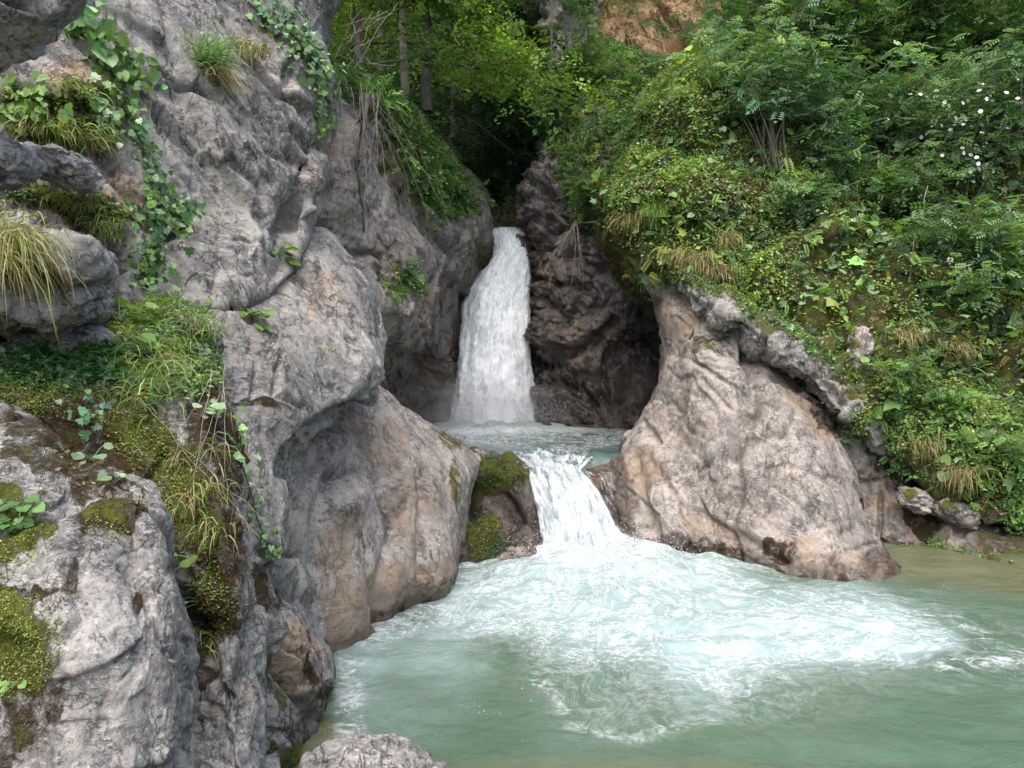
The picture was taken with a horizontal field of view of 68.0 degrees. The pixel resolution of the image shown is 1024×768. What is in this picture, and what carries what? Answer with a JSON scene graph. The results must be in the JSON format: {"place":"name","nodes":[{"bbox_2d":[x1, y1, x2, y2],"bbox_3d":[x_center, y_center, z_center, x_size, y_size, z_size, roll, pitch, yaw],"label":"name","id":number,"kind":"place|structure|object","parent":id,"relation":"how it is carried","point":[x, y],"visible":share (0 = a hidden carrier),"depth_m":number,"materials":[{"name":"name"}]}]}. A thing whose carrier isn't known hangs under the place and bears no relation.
{"place":"outdoors","nodes":[
{"label":"outdoors","id":0,"kind":"place"},
{"bbox_2d":[315,64,495,423],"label":"gorge wall","id":1,"kind":"structure","parent":0,"point":[422,348],"depth_m":13.02,"materials":[{"name":"stone"}]},
{"bbox_2d":[329,45,496,309],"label":"undergrowth","id":2,"kind":"object","parent":1,"relation":"on","point":[390,89],"visible":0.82,"depth_m":13.07,"materials":[{"name":"green plant"}]},
{"bbox_2d":[333,0,396,70],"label":"bare twigs","id":3,"kind":"object","parent":2,"relation":"on","point":[352,35],"visible":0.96,"depth_m":11.44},
{"bbox_2d":[338,0,501,101],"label":"broadleaf tree","id":4,"kind":"object","parent":1,"relation":"on","point":[404,76],"visible":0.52,"depth_m":14.63,"materials":[{"name":"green plant"}]},
{"bbox_2d":[329,0,514,87],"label":"broadleaf tree","id":5,"kind":"object","parent":1,"relation":"on","point":[441,46],"visible":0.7,"depth_m":14.06,"materials":[{"name":"green plant"}]},
{"bbox_2d":[332,9,537,224],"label":"ground","id":6,"kind":"structure","parent":0,"point":[510,208],"depth_m":39.48,"materials":[{"name":"soil"}]},
{"bbox_2d":[0,402,201,767],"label":"boulder","id":7,"kind":"object","parent":6,"relation":"on","point":[131,656],"visible":0.86,"depth_m":2.48,"materials":[{"name":"stone"}]},
{"bbox_2d":[0,493,44,522],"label":"broadleaf plant","id":8,"kind":"object","parent":7,"relation":"on","point":[39,506],"visible":1,"depth_m":2.58,"materials":[{"name":"green plant"}]},
{"bbox_2d":[0,205,119,338],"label":"rock block","id":9,"kind":"object","parent":7,"relation":"on","point":[99,273],"visible":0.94,"depth_m":3.70,"materials":[{"name":"stone"}]},
{"bbox_2d":[0,136,48,190],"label":"boulder","id":10,"kind":"object","parent":9,"relation":"on","point":[21,166],"visible":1,"depth_m":4.20,"materials":[{"name":"stone"}]},
{"bbox_2d":[0,198,75,297],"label":"grass tuft","id":11,"kind":"object","parent":9,"relation":"on","point":[21,230],"visible":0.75,"depth_m":3.42,"materials":[{"name":"green plant"}]},
{"bbox_2d":[0,203,93,345],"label":"grass tuft","id":12,"kind":"object","parent":9,"relation":"on","point":[28,270],"visible":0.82,"depth_m":3.43,"materials":[{"name":"green plant"}]},
{"bbox_2d":[19,141,102,193],"bbox_3d":[-2.768,-1.327,4.667,0.450,0.281,0.543,0,2,0],"label":"boulder","id":13,"kind":"object","parent":9,"relation":"on","point":[74,171],"visible":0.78,"depth_m":4.53,"materials":[{"name":"stone"}]},
{"bbox_2d":[54,204,150,250],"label":"grass tuft","id":14,"kind":"object","parent":9,"relation":"on","point":[103,227],"visible":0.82,"depth_m":4.98,"materials":[{"name":"green plant"}]},
{"bbox_2d":[0,303,280,767],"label":"rocky bank","id":15,"kind":"structure","parent":6,"relation":"on","point":[230,714],"depth_m":3.72,"materials":[{"name":"stone"}]},
{"bbox_2d":[55,380,122,442],"bbox_3d":[-2.120,0.141,3.703,0.381,0.326,0.237,0,2,0],"label":"ivy strand","id":16,"kind":"object","parent":15,"relation":"attached to","point":[87,415],"visible":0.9,"depth_m":3.72,"materials":[{"name":"green plant"}]},
{"bbox_2d":[22,369,233,511],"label":"leaf litter","id":17,"kind":"object","parent":15,"relation":"on","point":[84,464],"visible":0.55,"depth_m":2.91,"materials":[{"name":"plant"}]},
{"bbox_2d":[94,367,184,433],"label":"grass tuft","id":18,"kind":"object","parent":15,"relation":"on","point":[137,393],"visible":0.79,"depth_m":3.92,"materials":[{"name":"green plant"}]},
{"bbox_2d":[85,333,198,389],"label":"grass tuft","id":19,"kind":"object","parent":15,"relation":"on","point":[138,347],"visible":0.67,"depth_m":4.14,"materials":[{"name":"green plant"}]},
{"bbox_2d":[90,338,201,405],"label":"grass tuft","id":20,"kind":"object","parent":15,"relation":"on","point":[155,371],"visible":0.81,"depth_m":4.04,"materials":[{"name":"green plant"}]},
{"bbox_2d":[138,360,268,534],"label":"dry stalks","id":21,"kind":"object","parent":15,"relation":"on","point":[197,458],"visible":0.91,"depth_m":3.77,"materials":[{"name":"plant"}]},
{"bbox_2d":[179,514,250,556],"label":"grass tuft","id":22,"kind":"object","parent":15,"relation":"on","point":[206,530],"visible":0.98,"depth_m":3.51,"materials":[{"name":"green plant"}]},
{"bbox_2d":[227,406,282,559],"bbox_3d":[-1.501,0.605,4.402,0.256,0.978,0.562,0,2,-9],"label":"ivy strand","id":23,"kind":"object","parent":15,"relation":"attached to","point":[247,474],"visible":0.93,"depth_m":4.56,"materials":[{"name":"green plant"}]},
{"bbox_2d":[0,0,341,312],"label":"cliff face","id":24,"kind":"object","parent":6,"relation":"on","point":[259,184],"visible":0.58,"depth_m":5.91},
{"bbox_2d":[0,99,71,147],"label":"grass tuft","id":25,"kind":"object","parent":24,"relation":"on","point":[31,123],"visible":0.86,"depth_m":4.86,"materials":[{"name":"green plant"}]},
{"bbox_2d":[0,71,72,135],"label":"creeper","id":26,"kind":"object","parent":24,"relation":"attached to","point":[37,93],"visible":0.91,"depth_m":4.88,"materials":[{"name":"green plant"}]},
{"bbox_2d":[0,0,87,73],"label":"boulder","id":27,"kind":"object","parent":24,"relation":"attached to","point":[30,29],"visible":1,"depth_m":3.92,"materials":[{"name":"stone"}]},
{"bbox_2d":[23,113,106,152],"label":"grass tuft","id":28,"kind":"object","parent":24,"relation":"on","point":[71,134],"visible":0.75,"depth_m":4.97,"materials":[{"name":"green plant"}]},
{"bbox_2d":[44,70,113,113],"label":"grass tuft","id":29,"kind":"object","parent":24,"relation":"on","point":[79,88],"visible":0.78,"depth_m":5.00,"materials":[{"name":"green plant"}]},
{"bbox_2d":[46,188,134,232],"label":"grass tuft","id":30,"kind":"object","parent":24,"relation":"on","point":[80,206],"visible":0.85,"depth_m":4.94,"materials":[{"name":"green plant"}]},
{"bbox_2d":[61,114,130,168],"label":"grass tuft","id":31,"kind":"object","parent":24,"relation":"on","point":[96,131],"visible":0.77,"depth_m":5.10,"materials":[{"name":"green plant"}]},
{"bbox_2d":[78,72,142,150],"bbox_3d":[-2.777,-1.853,5.211,0.498,0.532,0.220,0,2,0],"label":"ivy strand","id":32,"kind":"object","parent":24,"relation":"attached to","point":[103,108],"visible":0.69,"depth_m":5.18,"materials":[{"name":"green plant"}]},
{"bbox_2d":[62,0,167,105],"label":"creeper","id":33,"kind":"object","parent":24,"relation":"attached to","point":[116,63],"visible":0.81,"depth_m":5.26,"materials":[{"name":"green plant"}]},
{"bbox_2d":[102,72,177,223],"bbox_3d":[-2.633,-1.655,5.388,0.486,1.023,0.231,-1,2,-24],"label":"ivy strand","id":34,"kind":"object","parent":24,"relation":"attached to","point":[149,147],"visible":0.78,"depth_m":5.39,"materials":[{"name":"green plant"}]},
{"bbox_2d":[115,169,208,290],"bbox_3d":[-2.517,-1.001,5.231,0.876,1.059,0.508,0,2,0],"label":"ivy strand","id":35,"kind":"object","parent":24,"relation":"attached to","point":[140,216],"visible":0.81,"depth_m":5.24,"materials":[{"name":"green plant"}]},
{"bbox_2d":[0,5,329,765],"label":"moss and ivy","id":36,"kind":"object","parent":24,"relation":"attached to","point":[52,369],"visible":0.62,"depth_m":3.90,"materials":[{"name":"green plant"}]},
{"bbox_2d":[112,294,158,324],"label":"broadleaf plant","id":37,"kind":"object","parent":36,"relation":"on","point":[121,301],"visible":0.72,"depth_m":4.58,"materials":[{"name":"green plant"}]},
{"bbox_2d":[154,290,231,342],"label":"grass tuft","id":38,"kind":"object","parent":36,"relation":"on","point":[195,322],"visible":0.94,"depth_m":4.68,"materials":[{"name":"green plant"}]},
{"bbox_2d":[144,186,221,239],"bbox_3d":[-2.397,-1.245,5.507,0.525,0.514,0.263,0,2,-10],"label":"ivy strand","id":39,"kind":"object","parent":24,"relation":"attached to","point":[184,214],"visible":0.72,"depth_m":5.47,"materials":[{"name":"green plant"}]},
{"bbox_2d":[167,13,251,82],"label":"grass tuft","id":40,"kind":"object","parent":24,"relation":"on","point":[206,50],"visible":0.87,"depth_m":6.01,"materials":[{"name":"green plant"}]},
{"bbox_2d":[185,41,263,126],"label":"grass tuft","id":41,"kind":"object","parent":24,"relation":"on","point":[227,74],"visible":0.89,"depth_m":6.08,"materials":[{"name":"green plant"}]},
{"bbox_2d":[221,32,278,81],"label":"grass tuft","id":42,"kind":"object","parent":24,"relation":"on","point":[252,51],"visible":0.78,"depth_m":6.47,"materials":[{"name":"green plant"}]},
{"bbox_2d":[241,0,329,89],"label":"ivy strand","id":43,"kind":"object","parent":24,"relation":"attached to","point":[264,12],"visible":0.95,"depth_m":7.03,"materials":[{"name":"green plant"}]},
{"bbox_2d":[312,62,346,146],"bbox_3d":[-1.876,-2.741,7.339,0.579,1.056,0.223,0,2,0],"label":"ivy strand","id":44,"kind":"object","parent":24,"relation":"attached to","point":[321,81],"visible":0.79,"depth_m":7.33,"materials":[{"name":"green plant"}]},
{"bbox_2d":[316,80,399,230],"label":"hanging roots","id":45,"kind":"object","parent":24,"relation":"hanging from","point":[362,109],"visible":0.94,"depth_m":10.13,"materials":[{"name":"plant"}]},
{"bbox_2d":[355,92,370,232],"bbox_3d":[-2.053,-3.050,10.389,0.214,1.911,0.317,0,2,0],"label":"root","id":46,"kind":"object","parent":24,"relation":"attached to","point":[366,103],"visible":0.87,"depth_m":10.37,"materials":[{"name":"brown plant"}]},
{"bbox_2d":[213,227,386,767],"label":"rock outcrop","id":47,"kind":"object","parent":6,"relation":"on","point":[293,389],"visible":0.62,"depth_m":5.47,"materials":[{"name":"grey stone"}]},
{"bbox_2d":[284,385,480,652],"bbox_3d":[-1.186,1.597,9.506,3.414,3.854,6.517,-1,2,-15],"label":"rock shelf","id":48,"kind":"object","parent":6,"relation":"on","point":[379,535],"visible":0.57,"depth_m":7.37,"materials":[{"name":"stone"}]},
{"bbox_2d":[332,6,519,224],"bbox_3d":[-0.007,-39.688,57.640,80.651,68.489,54.281,0,2,0],"label":"wood","id":49,"kind":"object","parent":6,"relation":"on","point":[508,200],"visible":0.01,"depth_m":37.71,"materials":[{"name":"green plant"}]},
{"bbox_2d":[331,0,533,79],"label":"broadleaf tree","id":50,"kind":"object","parent":6,"relation":"on","point":[383,67],"visible":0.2,"depth_m":19.55,"materials":[{"name":"green plant"}]},
{"bbox_2d":[330,0,635,147],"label":"broadleaf tree","id":51,"kind":"object","parent":6,"relation":"on","point":[490,72],"visible":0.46,"depth_m":16.14,"materials":[{"name":"green plant"}]},
{"bbox_2d":[386,0,589,160],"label":"broadleaf tree","id":52,"kind":"object","parent":6,"relation":"on","point":[516,2],"visible":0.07,"depth_m":25.23,"materials":[{"name":"green plant"}]},
{"bbox_2d":[459,447,542,562],"bbox_3d":[-0.202,2.111,11.068,1.652,2.580,4.158,0,2,-7],"label":"boulder","id":53,"kind":"object","parent":6,"relation":"on","point":[517,511],"visible":0.44,"depth_m":10.35,"materials":[{"name":"stone"}]},
{"bbox_2d":[455,223,546,408],"bbox_3d":[-0.609,-1.448,20.763,4.415,7.559,6.457,0,2,0],"label":"rock ledge","id":54,"kind":"object","parent":6,"relation":"on","point":[537,365],"visible":0.09,"depth_m":18.04,"materials":[{"name":"stone"}]},
{"bbox_2d":[449,227,536,423],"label":"waterfall","id":55,"kind":"structure","parent":54,"relation":"on","point":[494,347],"depth_m":17.11,"materials":[{"name":"liquid"}]},
{"bbox_2d":[520,0,603,112],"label":"rock pinnacle","id":56,"kind":"object","parent":6,"relation":"on","point":[542,15],"visible":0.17,"depth_m":24.20,"materials":[{"name":"grey stone"}]},
{"bbox_2d":[533,456,623,537],"bbox_3d":[0.841,2.075,11.599,3.023,2.154,3.370,0,2,0],"label":"rock ledge","id":57,"kind":"object","parent":6,"relation":"on","point":[601,477],"visible":0.12,"depth_m":11.16,"materials":[{"name":"stone"}]},
{"bbox_2d":[514,448,625,548],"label":"cascade","id":58,"kind":"object","parent":57,"relation":"on","point":[574,501],"visible":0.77,"depth_m":10.12,"materials":[{"name":"liquid"}]},
{"bbox_2d":[597,0,763,57],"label":"cliff face","id":59,"kind":"object","parent":6,"relation":"on","point":[669,44],"visible":0.09,"depth_m":25.31},
{"bbox_2d":[613,292,901,581],"bbox_3d":[3.850,0.364,12.314,4.464,6.892,7.618,1,2,17],"label":"rock outcrop","id":60,"kind":"object","parent":6,"relation":"on","point":[726,448],"visible":0.54,"depth_m":10.07,"materials":[{"name":"stone"}]},
{"bbox_2d":[852,441,1023,564],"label":"rock outcrop","id":61,"kind":"object","parent":6,"relation":"on","point":[893,521],"visible":0.33,"depth_m":10.38,"materials":[{"name":"stone"}]},
{"bbox_2d":[461,258,1011,562],"bbox_3d":[3.520,0.241,11.307,9.324,5.257,5.587,0,2,0],"label":"moss","id":62,"kind":"object","parent":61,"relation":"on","point":[815,351],"visible":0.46,"depth_m":10.42,"materials":[{"name":"green plant"}]},
{"bbox_2d":[931,497,980,529],"bbox_3d":[5.899,1.716,10.162,0.706,0.472,0.727,0,2,0],"label":"boulder","id":63,"kind":"object","parent":61,"relation":"on","point":[944,509],"visible":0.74,"depth_m":9.91,"materials":[{"name":"stone"}]},
{"bbox_2d":[433,419,626,471],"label":"pool","id":64,"kind":"structure","parent":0,"point":[598,445],"depth_m":14.25,"materials":[{"name":"liquid"}]},
{"bbox_2d":[514,113,660,429],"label":"gorge wall","id":65,"kind":"structure","parent":0,"point":[595,338],"depth_m":16.84,"materials":[{"name":"stone"}]},
{"bbox_2d":[395,64,650,184],"bbox_3d":[0.053,-6.831,20.364,7.284,3.339,4.324,0,2,0],"label":"evergreen bush","id":66,"kind":"object","parent":65,"relation":"on","point":[526,149],"visible":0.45,"depth_m":19.91,"materials":[{"name":"green plant"}]},
{"bbox_2d":[542,158,604,226],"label":"shrub","id":67,"kind":"object","parent":65,"relation":"on","point":[589,189],"visible":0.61,"depth_m":15.90,"materials":[{"name":"green plant"}]},
{"bbox_2d":[555,44,672,138],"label":"hillside","id":68,"kind":"structure","parent":0,"point":[621,65],"depth_m":19.79,"materials":[{"name":"green plant"}]},
{"bbox_2d":[371,0,583,152],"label":"broadleaf tree","id":69,"kind":"object","parent":68,"relation":"on","point":[515,38],"visible":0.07,"depth_m":22.15,"materials":[{"name":"green plant"}]},
{"bbox_2d":[412,86,544,207],"bbox_3d":[-0.886,-6.867,22.488,5.847,3.813,3.998,-1,2,-15],"label":"evergreen bush","id":70,"kind":"object","parent":68,"relation":"on","point":[480,175],"visible":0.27,"depth_m":21.91,"materials":[{"name":"green plant"}]},
{"bbox_2d":[411,44,598,200],"bbox_3d":[-0.296,-6.835,20.981,5.860,4.138,4.925,0,2,0],"label":"evergreen bush","id":71,"kind":"object","parent":68,"relation":"on","point":[512,183],"visible":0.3,"depth_m":20.69,"materials":[{"name":"green plant"}]},
{"bbox_2d":[539,5,632,90],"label":"shrub","id":72,"kind":"object","parent":68,"relation":"on","point":[586,56],"visible":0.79,"depth_m":19.97,"materials":[{"name":"green plant"}]},
{"bbox_2d":[536,32,682,234],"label":"undergrowth","id":73,"kind":"object","parent":68,"relation":"on","point":[576,142],"visible":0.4,"depth_m":18.46,"materials":[{"name":"green plant"}]},
{"bbox_2d":[294,534,1023,767],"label":"pool","id":74,"kind":"structure","parent":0,"point":[661,655],"depth_m":6.15,"materials":[{"name":"liquid"}]},
{"bbox_2d":[298,731,445,767],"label":"boulder","id":75,"kind":"object","parent":74,"relation":"on","point":[357,749],"visible":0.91,"depth_m":3.41,"materials":[{"name":"stone"}]},
{"bbox_2d":[392,747,426,767],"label":"boulder","id":76,"kind":"object","parent":75,"relation":"on","point":[408,758],"visible":0.98,"depth_m":3.33,"materials":[{"name":"stone"}]},
{"bbox_2d":[594,0,1023,532],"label":"hillside","id":77,"kind":"structure","parent":0,"point":[621,262],"depth_m":11.38,"materials":[{"name":"green plant"}]},
{"bbox_2d":[681,0,779,51],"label":"shrub","id":78,"kind":"object","parent":77,"relation":"on","point":[725,11],"visible":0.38,"depth_m":15.61,"materials":[{"name":"green plant"}]},
{"bbox_2d":[561,0,976,87],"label":"shrub","id":79,"kind":"object","parent":77,"relation":"on","point":[800,29],"visible":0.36,"depth_m":13.57,"materials":[{"name":"green plant"}]},
{"bbox_2d":[675,0,863,173],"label":"shrub","id":80,"kind":"object","parent":77,"relation":"on","point":[760,94],"visible":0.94,"depth_m":12.14,"materials":[{"name":"green plant"}]},
{"bbox_2d":[639,260,906,476],"bbox_3d":[3.935,-0.298,11.837,4.858,4.075,2.885,1,2,26],"label":"rock ledge","id":81,"kind":"object","parent":77,"relation":"on","point":[767,343],"visible":0.43,"depth_m":10.62,"materials":[{"name":"grey stone"}]},
{"bbox_2d":[590,0,1023,536],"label":"undergrowth","id":82,"kind":"object","parent":77,"relation":"on","point":[814,239],"visible":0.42,"depth_m":11.63,"materials":[{"name":"green plant"}]},
{"bbox_2d":[765,169,885,229],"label":"shrub","id":83,"kind":"object","parent":77,"relation":"on","point":[800,195],"visible":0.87,"depth_m":11.62,"materials":[{"name":"green plant"}]},
{"bbox_2d":[793,85,906,180],"bbox_3d":[5.666,-3.977,12.281,2.414,1.576,1.376,0,2,-14],"label":"shrub","id":84,"kind":"object","parent":77,"relation":"on","point":[837,154],"visible":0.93,"depth_m":12.09,"materials":[{"name":"green plant"}]},
{"bbox_2d":[844,326,874,368],"bbox_3d":[4.890,-0.449,10.693,0.361,0.740,0.425,0,2,0],"label":"boulder","id":85,"kind":"object","parent":77,"relation":"on","point":[861,342],"visible":0.67,"depth_m":10.54,"materials":[{"name":"stone"}]},
{"bbox_2d":[769,0,959,76],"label":"shrub","id":86,"kind":"object","parent":77,"relation":"on","point":[859,42],"visible":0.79,"depth_m":13.05,"materials":[{"name":"green plant"}]},
{"bbox_2d":[842,135,918,209],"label":"shrub","id":87,"kind":"object","parent":77,"relation":"on","point":[878,176],"visible":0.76,"depth_m":12.06,"materials":[{"name":"green plant"}]},
{"bbox_2d":[768,27,1019,144],"bbox_3d":[5.910,-4.720,12.382,3.654,1.879,2.195,0,2,7],"label":"shrub","id":88,"kind":"object","parent":77,"relation":"on","point":[822,85],"visible":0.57,"depth_m":12.16,"materials":[{"name":"green plant"}]},
{"bbox_2d":[818,0,974,72],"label":"shrub","id":89,"kind":"object","parent":77,"relation":"on","point":[922,34],"visible":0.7,"depth_m":13.04,"materials":[{"name":"green plant"}]},
{"bbox_2d":[854,343,951,394],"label":"shrub","id":90,"kind":"object","parent":77,"relation":"on","point":[909,367],"visible":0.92,"depth_m":10.17,"materials":[{"name":"green plant"}]},
{"bbox_2d":[873,322,941,352],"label":"grass tuft","id":91,"kind":"object","parent":77,"relation":"on","point":[901,334],"visible":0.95,"depth_m":10.59,"materials":[{"name":"green plant"}]},
{"bbox_2d":[895,486,934,514],"bbox_3d":[5.387,1.556,10.151,0.493,0.360,0.460,0,2,0],"label":"boulder","id":92,"kind":"object","parent":77,"relation":"on","point":[914,500],"visible":1,"depth_m":10.03,"materials":[{"name":"stone"}]},
{"bbox_2d":[836,36,1002,176],"bbox_3d":[6.518,-4.333,12.677,3.783,2.037,3.104,0,2,0],"label":"shrub","id":93,"kind":"object","parent":77,"relation":"on","point":[924,103],"visible":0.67,"depth_m":12.06,"materials":[{"name":"green plant"}]},
{"bbox_2d":[896,430,950,465],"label":"grass tuft","id":94,"kind":"object","parent":77,"relation":"on","point":[923,445],"visible":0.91,"depth_m":10.01,"materials":[{"name":"beige plant"}]},
{"bbox_2d":[874,135,978,222],"bbox_3d":[6.463,-3.201,12.026,1.600,1.260,1.794,1,2,32],"label":"shrub","id":95,"kind":"object","parent":77,"relation":"on","point":[930,183],"visible":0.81,"depth_m":11.96,"materials":[{"name":"green plant"}]},
{"bbox_2d":[872,64,1023,212],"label":"flowering bush","id":96,"kind":"object","parent":77,"relation":"on","point":[979,167],"visible":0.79,"depth_m":11.86,"materials":[{"name":"green plant"}]},
{"bbox_2d":[912,386,1001,421],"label":"shrub","id":97,"kind":"object","parent":77,"relation":"on","point":[956,394],"visible":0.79,"depth_m":10.06,"materials":[{"name":"green plant"}]},
{"bbox_2d":[892,0,1023,67],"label":"shrub","id":98,"kind":"object","parent":77,"relation":"on","point":[966,18],"visible":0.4,"depth_m":14.01,"materials":[{"name":"green plant"}]},
{"bbox_2d":[895,194,1023,283],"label":"shrub","id":99,"kind":"object","parent":77,"relation":"on","point":[942,246],"visible":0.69,"depth_m":10.96,"materials":[{"name":"green plant"}]},
{"bbox_2d":[935,461,1003,496],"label":"grass tuft","id":100,"kind":"object","parent":77,"relation":"on","point":[957,476],"visible":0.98,"depth_m":9.77,"materials":[{"name":"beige plant"}]},
{"bbox_2d":[917,252,1023,319],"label":"shrub","id":101,"kind":"object","parent":77,"relation":"on","point":[974,302],"visible":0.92,"depth_m":10.71,"materials":[{"name":"green plant"}]},
{"bbox_2d":[927,194,1023,283],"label":"shrub","id":102,"kind":"object","parent":77,"relation":"on","point":[1015,249],"visible":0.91,"depth_m":10.71,"materials":[{"name":"green plant"}]},
{"bbox_2d":[937,15,1023,176],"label":"shrub","id":103,"kind":"object","parent":77,"relation":"on","point":[1015,59],"visible":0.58,"depth_m":11.87,"materials":[{"name":"green plant"}]},
{"bbox_2d":[950,0,1023,50],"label":"shrub","id":104,"kind":"object","parent":77,"relation":"on","point":[1007,15],"visible":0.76,"depth_m":13.27,"materials":[{"name":"green plant"}]},
{"bbox_2d":[955,416,1023,481],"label":"shrub","id":105,"kind":"object","parent":77,"relation":"on","point":[1011,441],"visible":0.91,"depth_m":9.66,"materials":[{"name":"green plant"}]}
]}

